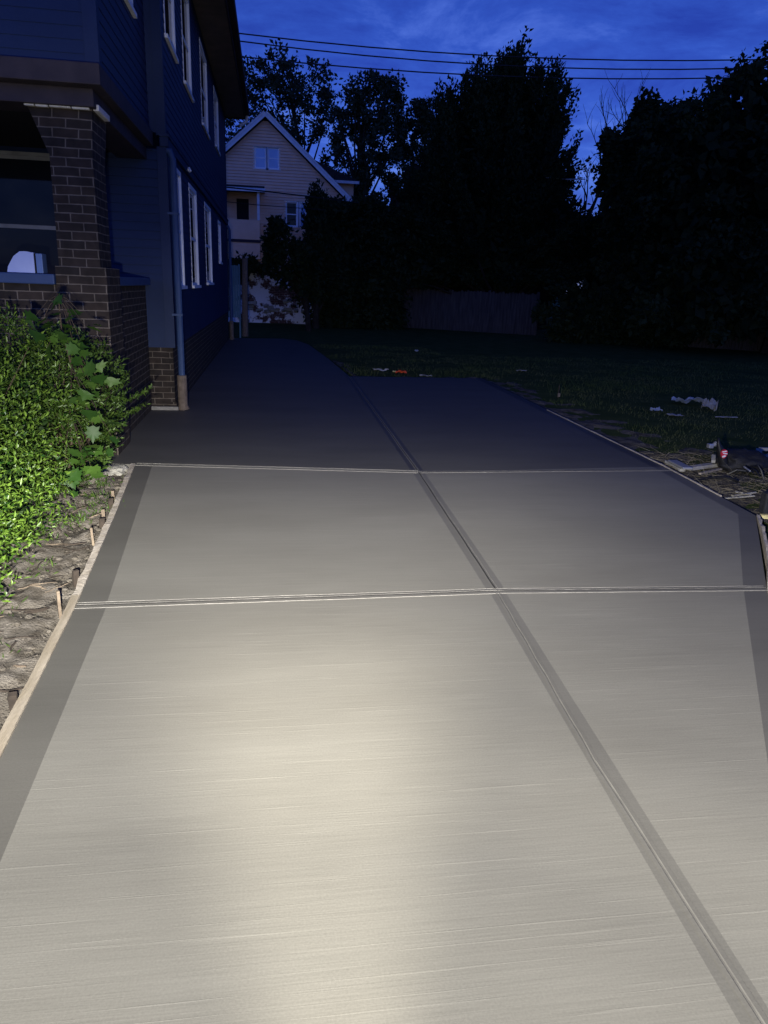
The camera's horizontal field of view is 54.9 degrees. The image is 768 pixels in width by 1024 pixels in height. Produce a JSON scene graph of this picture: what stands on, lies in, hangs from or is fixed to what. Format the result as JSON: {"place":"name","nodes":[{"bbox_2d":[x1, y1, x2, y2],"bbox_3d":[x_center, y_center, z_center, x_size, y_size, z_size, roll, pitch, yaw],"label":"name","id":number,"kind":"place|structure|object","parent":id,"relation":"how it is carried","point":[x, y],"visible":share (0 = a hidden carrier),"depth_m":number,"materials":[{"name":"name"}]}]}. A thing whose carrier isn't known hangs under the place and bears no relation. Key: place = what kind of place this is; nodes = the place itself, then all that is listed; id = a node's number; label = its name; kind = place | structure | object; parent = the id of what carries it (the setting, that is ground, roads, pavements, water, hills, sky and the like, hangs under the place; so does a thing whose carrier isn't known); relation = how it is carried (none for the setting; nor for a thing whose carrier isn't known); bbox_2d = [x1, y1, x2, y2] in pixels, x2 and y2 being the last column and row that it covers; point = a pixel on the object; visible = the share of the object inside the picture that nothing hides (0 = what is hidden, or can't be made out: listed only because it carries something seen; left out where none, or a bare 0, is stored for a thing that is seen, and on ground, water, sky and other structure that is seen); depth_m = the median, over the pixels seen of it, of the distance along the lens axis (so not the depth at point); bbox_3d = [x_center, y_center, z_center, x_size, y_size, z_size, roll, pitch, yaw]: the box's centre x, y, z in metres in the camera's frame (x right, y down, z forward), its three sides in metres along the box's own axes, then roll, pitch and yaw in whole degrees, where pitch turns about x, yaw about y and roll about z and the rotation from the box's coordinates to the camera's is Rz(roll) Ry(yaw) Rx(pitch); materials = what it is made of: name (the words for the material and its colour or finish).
{"place":"outdoors","nodes":[
{"label":"outdoors","id":0,"kind":"place"},
{"bbox_2d":[7,251,47,273],"bbox_3d":[-3.224,-2.255,6.670,0.305,0.183,0.140,0,17,-9],"label":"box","id":1,"kind":"object","parent":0,"point":[25,262],"visible":0.9,"depth_m":6.61,"materials":[{"name":"white"}]},
{"bbox_2d":[0,456,124,730],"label":"soil","id":2,"kind":"structure","parent":0,"point":[34,626],"depth_m":4.21,"materials":[{"name":"brown soil"}]},
{"bbox_2d":[0,687,23,691],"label":"twig","id":3,"kind":"object","parent":2,"relation":"on","point":[1,690],"visible":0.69,"depth_m":3.09,"materials":[{"name":"wood"}]},
{"bbox_2d":[7,691,17,711],"bbox_3d":[-1.498,0.799,2.999,0.034,0.160,0.059,-3,18,-18],"label":"stake","id":4,"kind":"object","parent":2,"relation":"on","point":[12,697],"visible":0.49,"depth_m":2.96,"materials":[{"name":"brown wood"}]},
{"bbox_2d":[4,636,38,638],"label":"twig","id":5,"kind":"object","parent":2,"relation":"on","point":[21,637],"visible":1,"depth_m":3.52,"materials":[{"name":"wood"}]},
{"bbox_2d":[10,607,49,610],"bbox_3d":[-1.833,0.502,3.823,0.187,0.023,0.017,-4,18,-20],"label":"twig","id":6,"kind":"object","parent":2,"relation":"on","point":[28,609],"visible":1,"depth_m":3.82,"materials":[{"name":"brown wood"}]},
{"bbox_2d":[23,608,48,613],"bbox_3d":[-1.793,0.512,3.808,0.120,0.012,0.016,-6,19,-26],"label":"twig","id":7,"kind":"object","parent":2,"relation":"on","point":[36,611],"visible":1,"depth_m":3.80,"materials":[{"name":"brown wood"}]},
{"bbox_2d":[17,582,55,589],"bbox_3d":[-1.927,0.406,4.111,0.214,0.022,0.021,-12,22,-39],"label":"twig","id":8,"kind":"object","parent":2,"relation":"on","point":[36,583],"visible":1,"depth_m":4.11,"materials":[{"name":"brown wood"}]},
{"bbox_2d":[0,595,79,757],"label":"form board","id":9,"kind":"object","parent":2,"relation":"on","point":[11,721],"visible":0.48,"depth_m":3.13,"materials":[{"name":"beige wood"}]},
{"bbox_2d":[0,302,107,601],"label":"hedge","id":10,"kind":"object","parent":2,"relation":"on","point":[15,480],"visible":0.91,"depth_m":4.88,"materials":[{"name":"green plant"}]},
{"bbox_2d":[56,590,61,618],"bbox_3d":[-1.675,0.508,3.818,0.017,0.220,0.024,-8,20,-31],"label":"stake","id":11,"kind":"object","parent":2,"relation":"in","point":[59,603],"visible":0.56,"depth_m":3.80,"materials":[{"name":"brown wood"}]},
{"bbox_2d":[0,475,123,657],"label":"weeds","id":12,"kind":"object","parent":2,"relation":"on","point":[91,495],"visible":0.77,"depth_m":5.31,"materials":[{"name":"green plant"}]},
{"bbox_2d":[53,543,82,545],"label":"twig","id":13,"kind":"object","parent":2,"relation":"on","point":[67,544],"visible":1,"depth_m":4.76,"materials":[{"name":"brown wood"}]},
{"bbox_2d":[24,293,122,498],"bbox_3d":[-2.177,-0.752,5.386,0.634,1.618,0.970,0,17,-9],"label":"maple sapling","id":14,"kind":"object","parent":2,"relation":"on","point":[75,348],"visible":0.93,"depth_m":5.17,"materials":[{"name":"green plant"}]},
{"bbox_2d":[72,569,78,587],"bbox_3d":[-1.757,0.410,4.214,0.034,0.171,0.035,14,21,34],"label":"stake","id":15,"kind":"object","parent":2,"relation":"on","point":[75,575],"visible":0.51,"depth_m":4.19,"materials":[{"name":"brown wood"}]},
{"bbox_2d":[0,322,151,491],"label":"shrub","id":16,"kind":"object","parent":2,"relation":"on","point":[104,438],"visible":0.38,"depth_m":5.92,"materials":[{"name":"green plant"}]},
{"bbox_2d":[90,527,94,545],"bbox_3d":[-1.919,0.193,4.872,0.026,0.191,0.025,-5,19,-24],"label":"stake","id":17,"kind":"object","parent":2,"relation":"on","point":[92,536],"visible":0.56,"depth_m":4.85,"materials":[{"name":"brown wood"}]},
{"bbox_2d":[99,518,104,529],"bbox_3d":[-1.957,0.123,5.131,0.034,0.171,0.035,14,21,34],"label":"stake","id":18,"kind":"object","parent":2,"relation":"on","point":[101,522],"visible":0.46,"depth_m":5.10,"materials":[{"name":"brown wood"}]},
{"bbox_2d":[101,509,105,521],"bbox_3d":[-2.019,0.061,5.329,0.025,0.171,0.030,0,17,-9],"label":"stake","id":19,"kind":"object","parent":2,"relation":"on","point":[103,513],"visible":0.49,"depth_m":5.30,"materials":[{"name":"brown wood"}]},
{"bbox_2d":[72,463,134,594],"bbox_3d":[-1.990,0.054,5.421,0.052,0.131,3.058,-2,17,-12],"label":"form board","id":20,"kind":"object","parent":2,"relation":"on","point":[82,579],"visible":0.56,"depth_m":4.87,"materials":[{"name":"beige wood"}]},
{"bbox_2d":[108,498,112,508],"bbox_3d":[-2.069,-0.023,5.598,0.034,0.171,0.035,14,21,34],"label":"stake","id":21,"kind":"object","parent":2,"relation":"on","point":[110,502],"visible":0.5,"depth_m":5.57,"materials":[{"name":"brown wood"}]},
{"bbox_2d":[101,465,127,475],"bbox_3d":[-2.425,-0.369,6.630,0.262,0.110,0.310,0,17,-9],"label":"concrete chunk","id":22,"kind":"object","parent":2,"relation":"on","point":[119,470],"visible":0.68,"depth_m":6.54,"materials":[{"name":"white concrete"}]},
{"bbox_2d":[227,201,322,209],"bbox_3d":[-3.688,-10.483,25.316,0.112,0.197,4.550,16,22,38],"label":"service cable","id":23,"kind":"object","parent":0,"point":[276,206],"visible":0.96,"depth_m":25.38,"materials":[{"name":"black plastic"}]},
{"bbox_2d":[227,187,358,203],"bbox_3d":[-3.086,-11.221,26.231,0.147,0.281,6.982,14,20,33],"label":"service cable","id":24,"kind":"object","parent":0,"point":[291,194],"visible":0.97,"depth_m":25.95,"materials":[{"name":"black plastic"}]},
{"bbox_2d":[0,338,767,1023],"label":"driveway","id":25,"kind":"structure","parent":0,"point":[386,810],"depth_m":2.84,"materials":[{"name":"concrete"}]},
{"bbox_2d":[135,463,417,472],"bbox_3d":[-0.984,-0.409,6.876,2.615,0.005,0.091,1,17,-3],"label":"driveway joint","id":26,"kind":"object","parent":25,"relation":"on","point":[271,467],"visible":1,"depth_m":6.87,"materials":[{"name":"concrete"}]},
{"bbox_2d":[74,588,498,608],"bbox_3d":[-0.478,0.471,4.052,2.291,0.006,0.080,-1,17,-10],"label":"driveway joint","id":27,"kind":"object","parent":25,"relation":"on","point":[169,602],"visible":1,"depth_m":4.04,"materials":[{"name":"concrete"}]},
{"bbox_2d":[349,376,418,470],"bbox_3d":[-0.167,-1.476,10.479,0.040,0.002,7.481,0,17,-8],"label":"driveway joint","id":28,"kind":"object","parent":25,"relation":"on","point":[399,445],"visible":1,"depth_m":8.82,"materials":[{"name":"concrete"}]},
{"bbox_2d":[418,472,499,590],"bbox_3d":[0.486,0.038,5.594,0.037,0.004,2.831,0,17,-7],"label":"driveway joint","id":29,"kind":"object","parent":25,"relation":"on","point":[473,555],"visible":1,"depth_m":5.13,"materials":[{"name":"concrete"}]},
{"bbox_2d":[418,469,671,472],"bbox_3d":[1.595,-0.401,7.175,2.592,0.004,0.084,-1,17,-11],"label":"driveway joint","id":30,"kind":"object","parent":25,"relation":"on","point":[475,471],"visible":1,"depth_m":7.15,"materials":[{"name":"concrete"}]},
{"bbox_2d":[496,591,598,760],"bbox_3d":[0.715,0.688,3.492,0.040,0.002,1.593,1,17,-5],"label":"driveway joint","id":31,"kind":"object","parent":25,"relation":"on","point":[578,731],"visible":1,"depth_m":3.25,"materials":[{"name":"grey concrete"}]},
{"bbox_2d":[495,586,767,593],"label":"driveway joint","id":32,"kind":"object","parent":25,"relation":"on","point":[630,589],"visible":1,"depth_m":4.34,"materials":[{"name":"concrete"}]},
{"bbox_2d":[590,761,767,1023],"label":"driveway joint","id":33,"kind":"object","parent":25,"relation":"on","point":[751,1005],"visible":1,"depth_m":2.10,"materials":[{"name":"grey concrete"}]},
{"bbox_2d":[242,56,728,78],"bbox_3d":[5.555,-17.243,27.660,38.038,2.076,0.043,0,17,-9],"label":"power line","id":34,"kind":"object","parent":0,"point":[462,74],"visible":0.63,"depth_m":27.50,"materials":[{"name":"black"}]},
{"bbox_2d":[225,0,767,285],"label":"sky","id":35,"kind":"structure","parent":0,"point":[583,29],"materials":[{"name":"blue"}]},
{"bbox_2d":[228,298,767,579],"bbox_3d":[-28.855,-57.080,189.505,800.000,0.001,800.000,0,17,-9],"label":"lawn","id":36,"kind":"structure","parent":0,"point":[446,344],"depth_m":17.13,"materials":[{"name":"green plant"}]},
{"bbox_2d":[0,0,249,454],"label":"house","id":37,"kind":"structure","parent":36,"relation":"on","point":[114,114],"depth_m":8.71,"materials":[{"name":"blue paint"}]},
{"bbox_2d":[0,150,58,273],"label":"window","id":38,"kind":"structure","parent":37,"relation":"in","point":[27,216],"depth_m":8.83,"materials":[{"name":"black glass"}]},
{"bbox_2d":[124,0,136,18],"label":"window","id":39,"kind":"structure","parent":37,"relation":"in","point":[129,3],"depth_m":7.56,"materials":[{"name":"white paint"}]},
{"bbox_2d":[163,0,178,63],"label":"window","id":40,"kind":"structure","parent":37,"relation":"in","point":[169,13],"depth_m":9.52,"materials":[{"name":"white paint"}]},
{"bbox_2d":[177,169,187,288],"bbox_3d":[-2.800,-3.840,10.047,0.084,1.550,1.080,0,17,-9],"label":"window","id":41,"kind":"structure","parent":37,"relation":"in","point":[179,188],"depth_m":10.46,"materials":[{"name":"white paint"}]},
{"bbox_2d":[180,0,193,102],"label":"window","id":42,"kind":"structure","parent":37,"relation":"in","point":[185,19],"depth_m":11.42,"materials":[{"name":"white paint"}]},
{"bbox_2d":[188,183,201,287],"bbox_3d":[-3.113,-4.478,12.102,0.084,1.550,1.230,0,17,-9],"label":"window","id":43,"kind":"structure","parent":37,"relation":"in","point":[192,192],"depth_m":12.31,"materials":[{"name":"white paint"}]},
{"bbox_2d":[199,37,209,139],"bbox_3d":[-3.442,-8.031,14.123,0.084,1.420,1.530,0,17,-9],"label":"window","id":44,"kind":"structure","parent":37,"relation":"in","point":[203,63],"depth_m":14.33,"materials":[{"name":"white paint"}]},
{"bbox_2d":[204,201,213,284],"bbox_3d":[-3.537,-5.364,14.884,0.084,1.510,1.530,0,17,-9],"label":"window","id":45,"kind":"structure","parent":37,"relation":"in","point":[208,238],"depth_m":15.17,"materials":[{"name":"white paint"}]},
{"bbox_2d":[213,85,220,156],"bbox_3d":[-3.921,-9.101,17.262,0.084,1.240,1.430,0,17,-9],"label":"window","id":46,"kind":"structure","parent":37,"relation":"in","point":[216,124],"depth_m":17.57,"materials":[{"name":"white paint"}]},
{"bbox_2d":[218,220,222,264],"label":"window","id":47,"kind":"structure","parent":37,"relation":"in","point":[219,223],"depth_m":18.37,"materials":[{"name":"white paint"}]},
{"bbox_2d":[228,264,240,337],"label":"gate","id":48,"kind":"structure","parent":36,"relation":"on","point":[236,300],"depth_m":23.12,"materials":[{"name":"grey paint"}]},
{"bbox_2d":[242,258,247,336],"bbox_3d":[-4.486,-6.858,23.852,0.214,2.522,0.197,0,17,-9],"label":"post","id":49,"kind":"object","parent":36,"relation":"on","point":[244,297],"visible":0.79,"depth_m":23.77,"materials":[{"name":"brown wood"}]},
{"bbox_2d":[228,251,270,282],"bbox_3d":[-5.221,-8.465,28.407,1.717,2.992,1.624,-7,19,-28],"label":"bush","id":50,"kind":"object","parent":36,"relation":"on","point":[253,263],"visible":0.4,"depth_m":27.80,"materials":[{"name":"green plant"}]},
{"bbox_2d":[248,299,303,313],"bbox_3d":[-4.525,-8.779,31.558,2.572,0.630,1.300,0,17,-9],"label":"rubble heap","id":51,"kind":"object","parent":36,"relation":"on","point":[271,308],"visible":0.75,"depth_m":31.46,"materials":[{"name":"concrete"}]},
{"bbox_2d":[225,39,344,173],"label":"tree","id":52,"kind":"object","parent":36,"relation":"on","point":[271,82],"visible":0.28,"depth_m":43.16,"materials":[{"name":"green plant"}]},
{"bbox_2d":[259,213,324,330],"bbox_3d":[-3.385,-8.758,27.454,2.470,4.256,2.086,0,17,-9],"label":"tree","id":53,"kind":"object","parent":36,"relation":"on","point":[303,282],"visible":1,"depth_m":27.00,"materials":[{"name":"green plant"}]},
{"bbox_2d":[226,109,358,323],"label":"house","id":54,"kind":"structure","parent":36,"relation":"on","point":[266,150],"depth_m":30.95,"materials":[{"name":"beige paint"}]},
{"bbox_2d":[236,198,248,219],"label":"window","id":55,"kind":"structure","parent":54,"relation":"in","point":[242,209],"depth_m":31.06,"materials":[{"name":"black glass"}]},
{"bbox_2d":[253,146,267,169],"bbox_3d":[-5.127,-14.718,30.655,0.650,0.925,0.142,0,17,-9],"label":"window","id":56,"kind":"structure","parent":54,"relation":"in","point":[259,152],"depth_m":30.69,"materials":[{"name":"glass"}]},
{"bbox_2d":[266,147,279,169],"bbox_3d":[-4.604,-14.712,30.736,0.609,0.905,0.142,0,17,-9],"label":"window","id":57,"kind":"structure","parent":54,"relation":"in","point":[273,152],"depth_m":30.78,"materials":[{"name":"glass"}]},
{"bbox_2d":[284,200,298,226],"bbox_3d":[-3.935,-12.701,31.463,0.680,1.085,0.142,0,17,-9],"label":"window","id":58,"kind":"structure","parent":54,"relation":"in","point":[292,215],"depth_m":31.51,"materials":[{"name":"white glass"}]},
{"bbox_2d":[298,201,305,227],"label":"window","id":59,"kind":"structure","parent":54,"relation":"in","point":[300,205],"depth_m":31.53,"materials":[{"name":"white paint"}]},
{"bbox_2d":[287,178,356,328],"bbox_3d":[-2.502,-10.118,29.365,2.930,5.801,2.154,0,17,-9],"label":"conifer","id":60,"kind":"object","parent":36,"relation":"on","point":[318,234],"visible":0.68,"depth_m":28.97,"materials":[{"name":"green plant"}]},
{"bbox_2d":[302,188,414,329],"bbox_3d":[-1.039,-10.296,30.954,4.779,6.259,3.987,0,17,-9],"label":"bush","id":61,"kind":"object","parent":36,"relation":"on","point":[374,254],"visible":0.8,"depth_m":30.32,"materials":[{"name":"green plant"}]},
{"bbox_2d":[324,67,409,199],"bbox_3d":[-1.078,-17.344,41.069,4.482,12.925,3.568,0,17,-9],"label":"tree","id":62,"kind":"object","parent":36,"relation":"on","point":[362,136],"visible":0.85,"depth_m":39.58,"materials":[{"name":"green plant"}]},
{"bbox_2d":[376,163,429,325],"bbox_3d":[1.349,-12.318,34.482,3.170,7.264,2.256,12,19,28],"label":"tree snag","id":63,"kind":"object","parent":36,"relation":"on","point":[389,179],"visible":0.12,"depth_m":33.45,"materials":[{"name":"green plant"}]},
{"bbox_2d":[391,91,437,177],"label":"tree","id":64,"kind":"object","parent":36,"relation":"on","point":[417,109],"visible":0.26,"depth_m":42.59,"materials":[{"name":"green plant"}]},
{"bbox_2d":[402,288,539,334],"bbox_3d":[2.532,-8.854,32.453,8.544,1.840,0.151,9,18,22],"label":"fence","id":65,"kind":"object","parent":36,"relation":"on","point":[440,314],"visible":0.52,"depth_m":31.84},
{"bbox_2d":[387,186,593,320],"bbox_3d":[4.936,-12.825,37.127,11.275,7.014,4.704,0,17,-9],"label":"bush","id":66,"kind":"object","parent":36,"relation":"on","point":[570,210],"visible":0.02,"depth_m":36.20,"materials":[{"name":"green plant"}]},
{"bbox_2d":[386,25,597,329],"bbox_3d":[4.400,-13.565,31.532,9.000,11.676,7.629,0,17,-9],"label":"tree","id":67,"kind":"object","parent":36,"relation":"on","point":[483,196],"visible":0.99,"depth_m":29.93,"materials":[{"name":"green plant"}]},
{"bbox_2d":[484,283,549,328],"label":"shed","id":68,"kind":"structure","parent":36,"relation":"on","point":[544,295],"depth_m":35.98,"materials":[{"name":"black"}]},
{"bbox_2d":[556,204,607,288],"bbox_3d":[9.925,-11.448,35.050,4.636,5.953,3.118,0,17,-9],"label":"bush","id":69,"kind":"object","parent":36,"relation":"on","point":[585,251],"visible":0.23,"depth_m":33.99,"materials":[{"name":"green plant"}]},
{"bbox_2d":[576,70,649,214],"bbox_3d":[11.487,-15.492,37.654,4.417,12.230,4.156,0,17,-9],"label":"dead tree","id":70,"kind":"object","parent":36,"relation":"on","point":[587,176],"visible":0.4,"depth_m":35.40,"materials":[{"name":"brown plant"}]},
{"bbox_2d":[589,86,679,305],"bbox_3d":[9.441,-10.411,26.783,4.364,8.743,3.554,0,17,-9],"label":"tree","id":71,"kind":"object","parent":36,"relation":"on","point":[614,169],"visible":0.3,"depth_m":25.78,"materials":[{"name":"green plant"}]},
{"bbox_2d":[547,409,721,496],"bbox_3d":[2.701,-0.770,8.716,0.058,0.132,4.652,0,17,-7],"label":"form board","id":72,"kind":"object","parent":36,"relation":"on","point":[701,485],"visible":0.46,"depth_m":7.85,"materials":[{"name":"beige wood"}]},
{"bbox_2d":[530,275,763,347],"bbox_3d":[11.675,-7.148,27.650,12.908,2.901,2.089,0,17,-9],"label":"bush","id":73,"kind":"object","parent":36,"relation":"on","point":[576,316],"visible":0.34,"depth_m":26.65,"materials":[{"name":"green plant"}]},
{"bbox_2d":[650,407,662,410],"bbox_3d":[4.238,-1.600,11.504,0.181,0.063,0.138,0,17,-9],"label":"plastic scrap","id":74,"kind":"object","parent":36,"relation":"on","point":[655,409],"visible":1,"depth_m":11.50,"materials":[{"name":"white plastic"}]},
{"bbox_2d":[592,40,767,353],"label":"tree","id":75,"kind":"object","parent":36,"relation":"on","point":[695,196],"visible":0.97,"depth_m":22.51,"materials":[{"name":"green plant"}]},
{"bbox_2d":[671,396,703,403],"bbox_3d":[5.141,-1.893,12.457,0.544,0.141,0.304,5,17,8],"label":"plastic scrap","id":76,"kind":"object","parent":36,"relation":"on","point":[688,400],"visible":0.94,"depth_m":12.39,"materials":[{"name":"white plastic"}]},
{"bbox_2d":[701,398,718,410],"bbox_3d":[5.222,-1.725,11.891,0.273,0.207,0.303,14,20,33],"label":"plastic scrap","id":77,"kind":"object","parent":36,"relation":"on","point":[712,403],"visible":1,"depth_m":11.87,"materials":[{"name":"white plastic"}]},
{"bbox_2d":[706,441,716,447],"bbox_3d":[3.775,-0.772,8.464,0.140,0.080,0.060,0,17,-9],"label":"trowel","id":78,"kind":"object","parent":36,"relation":"on","point":[711,445],"visible":0.92,"depth_m":8.44,"materials":[{"name":"metal"}]},
{"bbox_2d":[756,515,767,591],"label":"form edging","id":79,"kind":"object","parent":36,"relation":"on","point":[762,536],"visible":0.61,"depth_m":5.35,"materials":[{"name":"beige wood"}]},
{"bbox_2d":[239,33,760,60],"bbox_3d":[5.897,-17.681,27.153,38.678,2.077,0.043,0,17,-9],"label":"power line","id":80,"kind":"object","parent":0,"point":[478,54],"visible":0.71,"depth_m":27.04,"materials":[{"name":"black"}]},
{"bbox_2d":[240,40,765,69],"bbox_3d":[5.731,-17.538,27.383,38.305,2.101,0.043,0,17,-9],"label":"power line","id":81,"kind":"object","parent":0,"point":[478,63],"visible":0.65,"depth_m":27.32,"materials":[{"name":"black"}]},
{"bbox_2d":[332,360,767,523],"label":"soil","id":82,"kind":"structure","parent":0,"point":[632,442],"depth_m":8.89,"materials":[{"name":"brown soil"}]},
{"bbox_2d":[665,460,685,471],"bbox_3d":[3.043,-0.483,7.734,0.060,0.030,0.383,1,17,-3],"label":"plank","id":83,"kind":"object","parent":82,"relation":"on","point":[675,466],"visible":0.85,"depth_m":7.67,"materials":[{"name":"beige wood"}]},
{"bbox_2d":[668,460,691,468],"bbox_3d":[3.069,-0.492,7.663,0.100,0.020,0.342,1,17,-5],"label":"plank","id":84,"kind":"object","parent":83,"relation":"on","point":[679,464],"visible":1,"depth_m":7.62,"materials":[{"name":"wood"}]},
{"bbox_2d":[686,463,716,470],"bbox_3d":[3.355,-0.480,7.762,0.504,0.035,0.075,-8,20,-30],"label":"plank","id":85,"kind":"object","parent":82,"relation":"on","point":[709,465],"visible":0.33,"depth_m":7.72,"materials":[{"name":"beige wood"}]},
{"bbox_2d":[711,454,715,462],"bbox_3d":[3.483,-0.564,7.815,0.040,0.067,0.130,8,18,19],"label":"plank","id":86,"kind":"object","parent":85,"relation":"on","point":[713,458],"visible":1,"depth_m":7.79,"materials":[{"name":"beige wood"}]},
{"bbox_2d":[638,446,767,510],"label":"straw","id":87,"kind":"object","parent":82,"relation":"on","point":[719,474],"visible":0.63,"depth_m":7.36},
{"bbox_2d":[698,468,721,474],"bbox_3d":[3.352,-0.420,7.564,0.446,0.020,0.030,-11,21,-36],"label":"plank","id":88,"kind":"object","parent":82,"relation":"on","point":[712,470],"visible":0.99,"depth_m":7.54,"materials":[{"name":"grey wood"}]},
{"bbox_2d":[694,476,738,482],"bbox_3d":[3.140,-0.300,7.112,0.508,0.070,0.193,-3,18,-17],"label":"hose","id":89,"kind":"object","parent":82,"relation":"on","point":[721,477],"visible":0.66,"depth_m":7.16,"materials":[{"name":"black rubber"}]},
{"bbox_2d":[710,438,767,478],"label":"tool bag","id":90,"kind":"object","parent":82,"relation":"on","point":[743,460],"visible":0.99,"depth_m":7.58,"materials":[{"name":"black fabric"}]},
{"bbox_2d":[725,495,754,498],"bbox_3d":[3.200,-0.134,6.643,0.314,0.022,0.020,-3,18,-16],"label":"plank","id":91,"kind":"object","parent":82,"relation":"on","point":[740,497],"visible":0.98,"depth_m":6.64,"materials":[{"name":"grey wood"}]},
{"bbox_2d":[731,492,756,496],"bbox_3d":[3.291,-0.164,6.752,0.296,0.022,0.020,-5,18,-23],"label":"plank","id":92,"kind":"object","parent":82,"relation":"on","point":[743,494],"visible":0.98,"depth_m":6.74,"materials":[{"name":"grey wood"}]},
{"bbox_2d":[758,492,767,518],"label":"crate","id":93,"kind":"object","parent":82,"relation":"on","point":[763,507],"visible":0.8,"depth_m":6.07,"materials":[{"name":"black"}]}
]}

